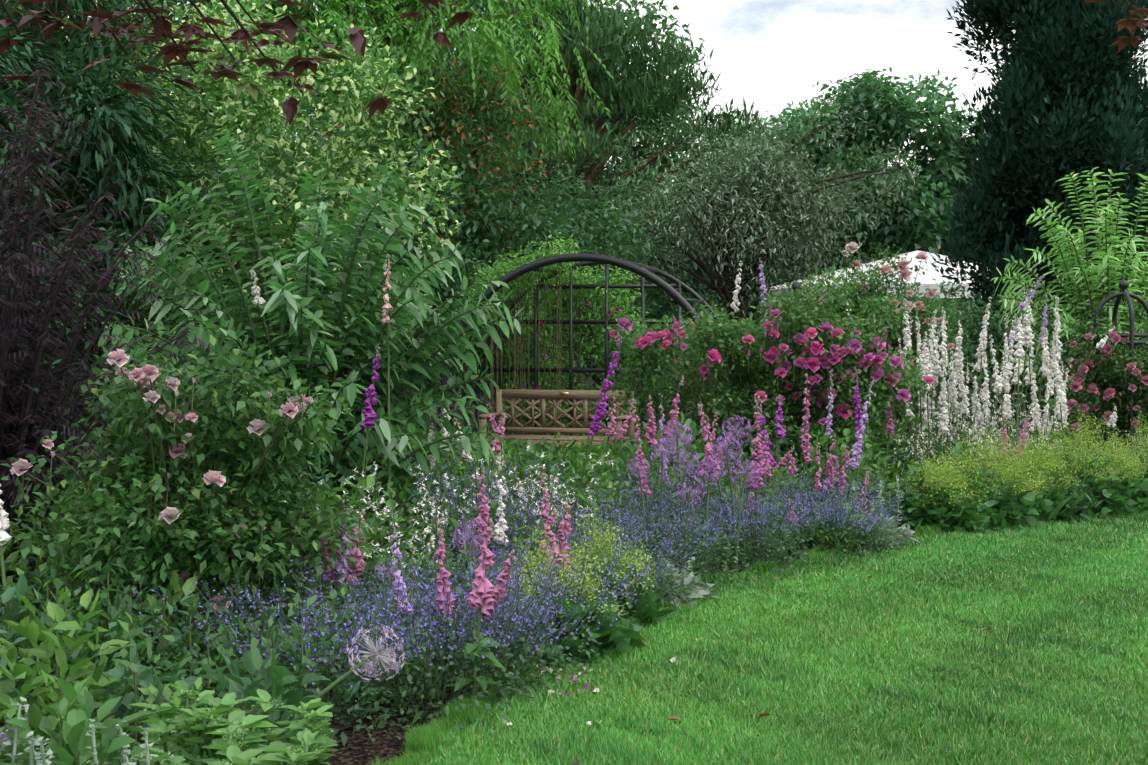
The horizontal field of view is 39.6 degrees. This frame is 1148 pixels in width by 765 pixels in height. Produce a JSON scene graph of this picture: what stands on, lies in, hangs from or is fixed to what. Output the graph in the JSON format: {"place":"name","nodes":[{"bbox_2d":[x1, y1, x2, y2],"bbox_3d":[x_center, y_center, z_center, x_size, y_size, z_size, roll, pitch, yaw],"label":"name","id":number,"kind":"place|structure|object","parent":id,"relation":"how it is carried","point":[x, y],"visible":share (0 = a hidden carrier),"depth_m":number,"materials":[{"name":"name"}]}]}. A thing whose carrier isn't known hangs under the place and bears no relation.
{"place":"outdoors","nodes":[
{"label":"outdoors","id":0,"kind":"place"},
{"bbox_2d":[0,365,1145,764],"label":"bed soil","id":1,"kind":"structure","parent":0,"point":[356,749],"depth_m":6.35,"materials":[{"name":"brown soil"}]},
{"bbox_2d":[0,59,213,623],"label":"shrub","id":2,"kind":"object","parent":1,"relation":"on","point":[14,325],"visible":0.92,"depth_m":8.15,"materials":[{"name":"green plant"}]},
{"bbox_2d":[0,49,222,403],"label":"evergreen shrub","id":3,"kind":"object","parent":1,"relation":"on","point":[142,171],"depth_m":14.83,"materials":[{"name":"green plant"}]},
{"bbox_2d":[0,0,245,489],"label":"conifer tree","id":4,"kind":"object","parent":1,"relation":"on","point":[100,140],"visible":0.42,"depth_m":12.07,"materials":[{"name":"green plant"}]},
{"bbox_2d":[3,96,357,471],"bbox_3d":[-4.730,-1.074,16.976,5.051,4.401,3.385,0,2,1],"label":"evergreen shrub","id":5,"kind":"object","parent":1,"relation":"on","point":[299,115],"depth_m":16.95,"materials":[{"name":"green plant"}]},
{"bbox_2d":[0,0,363,448],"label":"lime tree","id":6,"kind":"object","parent":1,"relation":"on","point":[203,2],"visible":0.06,"depth_m":20.89,"materials":[{"name":"green plant"}]},
{"bbox_2d":[0,334,380,674],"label":"rose bush","id":7,"kind":"object","parent":1,"relation":"on","point":[162,528],"visible":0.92,"depth_m":7.03,"materials":[{"name":"green plant"}]},
{"bbox_2d":[75,125,331,316],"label":"oak tree","id":8,"kind":"object","parent":1,"relation":"on","point":[271,201],"depth_m":56.41,"materials":[{"name":"green plant"}]},
{"bbox_2d":[0,0,461,446],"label":"variegated shrub","id":9,"kind":"object","parent":1,"relation":"on","point":[227,105],"visible":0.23,"depth_m":12.97,"materials":[{"name":"green plant"}]},
{"bbox_2d":[128,680,337,764],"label":"leafy plant","id":10,"kind":"object","parent":1,"relation":"on","point":[232,737],"visible":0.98,"depth_m":4.91,"materials":[{"name":"green plant"}]},
{"bbox_2d":[92,124,524,511],"bbox_3d":[-1.765,-0.248,10.517,2.857,2.945,2.275,0,2,1],"label":"shrub","id":11,"kind":"object","parent":1,"relation":"on","point":[296,323],"visible":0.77,"depth_m":10.26,"materials":[{"name":"green plant"}]},
{"bbox_2d":[173,111,518,426],"bbox_3d":[-3.024,-1.128,18.974,4.836,4.142,3.279,0,2,1],"label":"evergreen shrub","id":12,"kind":"object","parent":1,"relation":"on","point":[462,271],"visible":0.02,"depth_m":18.84,"materials":[{"name":"green plant"}]},
{"bbox_2d":[0,416,760,752],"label":"purple flowers","id":13,"kind":"object","parent":1,"relation":"on","point":[380,654],"visible":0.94,"depth_m":9.88,"materials":[{"name":"purple plant"}]},
{"bbox_2d":[274,127,491,342],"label":"oak tree","id":14,"kind":"object","parent":1,"relation":"on","point":[413,243],"depth_m":61.68,"materials":[{"name":"green plant"}]},
{"bbox_2d":[170,0,613,215],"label":"willow tree","id":15,"kind":"object","parent":1,"relation":"on","point":[391,31],"visible":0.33,"depth_m":22.02,"materials":[{"name":"green plant"}]},
{"bbox_2d":[274,46,560,433],"bbox_3d":[-2.271,-1.763,21.301,4.158,5.290,3.271,0,2,1],"label":"tree","id":16,"kind":"object","parent":1,"relation":"on","point":[467,138],"visible":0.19,"depth_m":20.99,"materials":[{"name":"green plant"}]},
{"bbox_2d":[0,479,921,764],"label":"stachys","id":17,"kind":"object","parent":1,"relation":"on","point":[702,591],"visible":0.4,"depth_m":9.08,"materials":[{"name":"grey plant"}]},
{"bbox_2d":[392,153,664,435],"bbox_3d":[-0.837,-0.923,21.020,3.628,4.062,3.317,-2,2,-38],"label":"evergreen shrub","id":18,"kind":"object","parent":1,"relation":"on","point":[535,230],"visible":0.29,"depth_m":20.50,"materials":[{"name":"green plant"}]},
{"bbox_2d":[389,0,706,317],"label":"beech tree","id":19,"kind":"object","parent":1,"relation":"on","point":[651,17],"visible":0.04,"depth_m":38.80,"materials":[{"name":"green plant"}]},
{"bbox_2d":[478,389,634,463],"bbox_3d":[-0.174,0.549,16.695,1.530,0.922,0.620,1,2,16],"label":"teak bench","id":20,"kind":"object","parent":1,"relation":"on","point":[585,396],"visible":0.65,"depth_m":16.91,"materials":[{"name":"brown wood"}]},
{"bbox_2d":[0,254,1117,726],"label":"foxgloves","id":21,"kind":"object","parent":1,"relation":"on","point":[486,598],"visible":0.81,"depth_m":11.72,"materials":[{"name":"pink plant"}]},
{"bbox_2d":[40,474,1086,696],"bbox_3d":[0.821,0.954,9.986,1.218,0.564,9.069,2,3,42],"label":"iris plant","id":22,"kind":"object","parent":1,"relation":"on","point":[1059,506],"visible":0.25,"depth_m":6.70,"materials":[{"name":"green plant"}]},
{"bbox_2d":[0,409,1147,764],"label":"border plant","id":23,"kind":"object","parent":1,"relation":"on","point":[70,699],"visible":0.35,"depth_m":6.98,"materials":[{"name":"green plant"}]},
{"bbox_2d":[0,0,1147,130],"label":"purple maple tree","id":24,"kind":"object","parent":1,"relation":"on","point":[162,26],"visible":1,"depth_m":7.88,"materials":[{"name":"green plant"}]},
{"bbox_2d":[389,0,778,386],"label":"pine tree","id":25,"kind":"object","parent":1,"relation":"on","point":[619,92],"visible":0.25,"depth_m":34.62,"materials":[{"name":"green plant"}]},
{"bbox_2d":[438,253,744,476],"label":"garden arch","id":26,"kind":"structure","parent":1,"relation":"on","point":[643,271],"depth_m":17.90,"materials":[{"name":"grey metal"}]},
{"bbox_2d":[460,156,730,421],"bbox_3d":[0.396,-1.243,23.937,4.416,4.294,3.601,0,2,1],"label":"tree","id":27,"kind":"object","parent":1,"relation":"on","point":[589,202],"visible":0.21,"depth_m":23.59,"materials":[{"name":"green plant"}]},
{"bbox_2d":[438,232,766,446],"bbox_3d":[0.376,-0.304,17.982,3.912,2.705,1.830,0,2,1],"label":"vine on arbour","id":28,"kind":"object","parent":1,"relation":"on","point":[516,356],"visible":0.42,"depth_m":18.20,"materials":[{"name":"green plant"}]},
{"bbox_2d":[449,291,758,365],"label":"hedge","id":29,"kind":"object","parent":1,"relation":"on","point":[610,319],"depth_m":66.27,"materials":[{"name":"green plant"}]},
{"bbox_2d":[101,429,1147,745],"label":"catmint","id":30,"kind":"object","parent":1,"relation":"on","point":[505,625],"visible":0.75,"depth_m":7.08,"materials":[{"name":"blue plant"}]},
{"bbox_2d":[589,151,707,364],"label":"oak tree","id":31,"kind":"object","parent":1,"relation":"on","point":[655,316],"depth_m":67.77,"materials":[{"name":"green plant"}]},
{"bbox_2d":[278,375,1066,634],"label":"white flowers","id":32,"kind":"object","parent":1,"relation":"on","point":[958,416],"visible":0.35,"depth_m":9.82,"materials":[{"name":"white plant"}]},
{"bbox_2d":[609,187,739,367],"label":"shrub","id":33,"kind":"object","parent":1,"relation":"on","point":[695,270],"visible":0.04,"depth_m":59.00,"materials":[{"name":"green plant"}]},
{"bbox_2d":[658,110,793,333],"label":"oak tree","id":34,"kind":"object","parent":1,"relation":"on","point":[751,309],"depth_m":58.86,"materials":[{"name":"green plant"}]},
{"bbox_2d":[598,77,927,328],"bbox_3d":[2.543,-1.687,22.278,4.578,5.061,2.969,0,2,-12],"label":"silver willow shrub","id":35,"kind":"object","parent":1,"relation":"on","point":[770,189],"visible":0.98,"depth_m":22.00,"materials":[{"name":"green plant"}]},
{"bbox_2d":[597,263,939,498],"bbox_3d":[1.706,0.016,14.200,2.992,2.164,1.844,0,2,1],"label":"rose bush","id":36,"kind":"object","parent":1,"relation":"on","point":[820,347],"visible":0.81,"depth_m":13.80,"materials":[{"name":"green plant"}]},
{"bbox_2d":[720,138,858,286],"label":"oak tree","id":37,"kind":"object","parent":1,"relation":"on","point":[784,276],"visible":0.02,"depth_m":56.43,"materials":[{"name":"green plant"}]},
{"bbox_2d":[768,282,822,363],"bbox_3d":[2.570,-0.107,18.466,0.472,2.115,0.468,-2,2,-39],"label":"obelisk","id":38,"kind":"object","parent":1,"relation":"on","point":[795,284],"visible":0.15,"depth_m":18.40,"materials":[{"name":"black paint"}]},
{"bbox_2d":[484,404,1147,667],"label":"lady's mantle","id":39,"kind":"object","parent":1,"relation":"on","point":[973,509],"visible":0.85,"depth_m":12.41,"materials":[{"name":"green plant"}]},
{"bbox_2d":[766,242,974,442],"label":"rose bush","id":40,"kind":"object","parent":1,"relation":"on","point":[925,310],"visible":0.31,"depth_m":17.07,"materials":[{"name":"green plant"}]},
{"bbox_2d":[765,250,989,392],"bbox_3d":[7.684,-1.294,35.730,5.457,3.328,5.457,0,2,-11],"label":"marquee tent","id":41,"kind":"object","parent":1,"relation":"on","point":[925,280],"visible":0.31,"depth_m":34.10,"materials":[{"name":"white fabric"}]},
{"bbox_2d":[768,66,990,274],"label":"oak tree","id":42,"kind":"object","parent":1,"relation":"on","point":[905,227],"visible":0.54,"depth_m":53.38,"materials":[{"name":"green plant"}]},
{"bbox_2d":[867,278,1077,429],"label":"evergreen shrub","id":43,"kind":"object","parent":1,"relation":"on","point":[995,331],"visible":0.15,"depth_m":24.11,"materials":[{"name":"green plant"}]},
{"bbox_2d":[919,155,1031,314],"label":"oak tree","id":44,"kind":"object","parent":1,"relation":"on","point":[958,186],"depth_m":55.27,"materials":[{"name":"green plant"}]},
{"bbox_2d":[930,0,1147,420],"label":"yew tree","id":45,"kind":"object","parent":1,"relation":"on","point":[1065,84],"visible":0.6,"depth_m":27.00,"materials":[{"name":"green plant"}]},
{"bbox_2d":[991,167,1147,445],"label":"buddleja shrub","id":46,"kind":"object","parent":1,"relation":"on","point":[1107,267],"visible":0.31,"depth_m":19.14,"materials":[{"name":"green plant"}]},
{"bbox_2d":[1039,313,1147,448],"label":"rose bush","id":47,"kind":"object","parent":1,"relation":"on","point":[1108,362],"visible":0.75,"depth_m":17.46,"materials":[{"name":"green plant"}]},
{"bbox_2d":[1092,280,1147,449],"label":"obelisk","id":48,"kind":"object","parent":1,"relation":"on","point":[1123,285],"visible":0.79,"depth_m":17.57,"materials":[{"name":"black paint"}]},
{"bbox_2d":[62,0,1147,186],"label":"sky","id":49,"kind":"structure","parent":0,"point":[769,53],"materials":[{"name":"white"}]},
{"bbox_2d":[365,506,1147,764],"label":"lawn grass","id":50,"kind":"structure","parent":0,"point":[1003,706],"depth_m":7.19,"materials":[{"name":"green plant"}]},
{"bbox_2d":[439,333,1145,764],"bbox_3d":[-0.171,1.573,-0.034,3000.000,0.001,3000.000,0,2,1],"label":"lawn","id":51,"kind":"structure","parent":0,"point":[821,651],"depth_m":7.60,"materials":[{"name":"green plant"}]}
]}

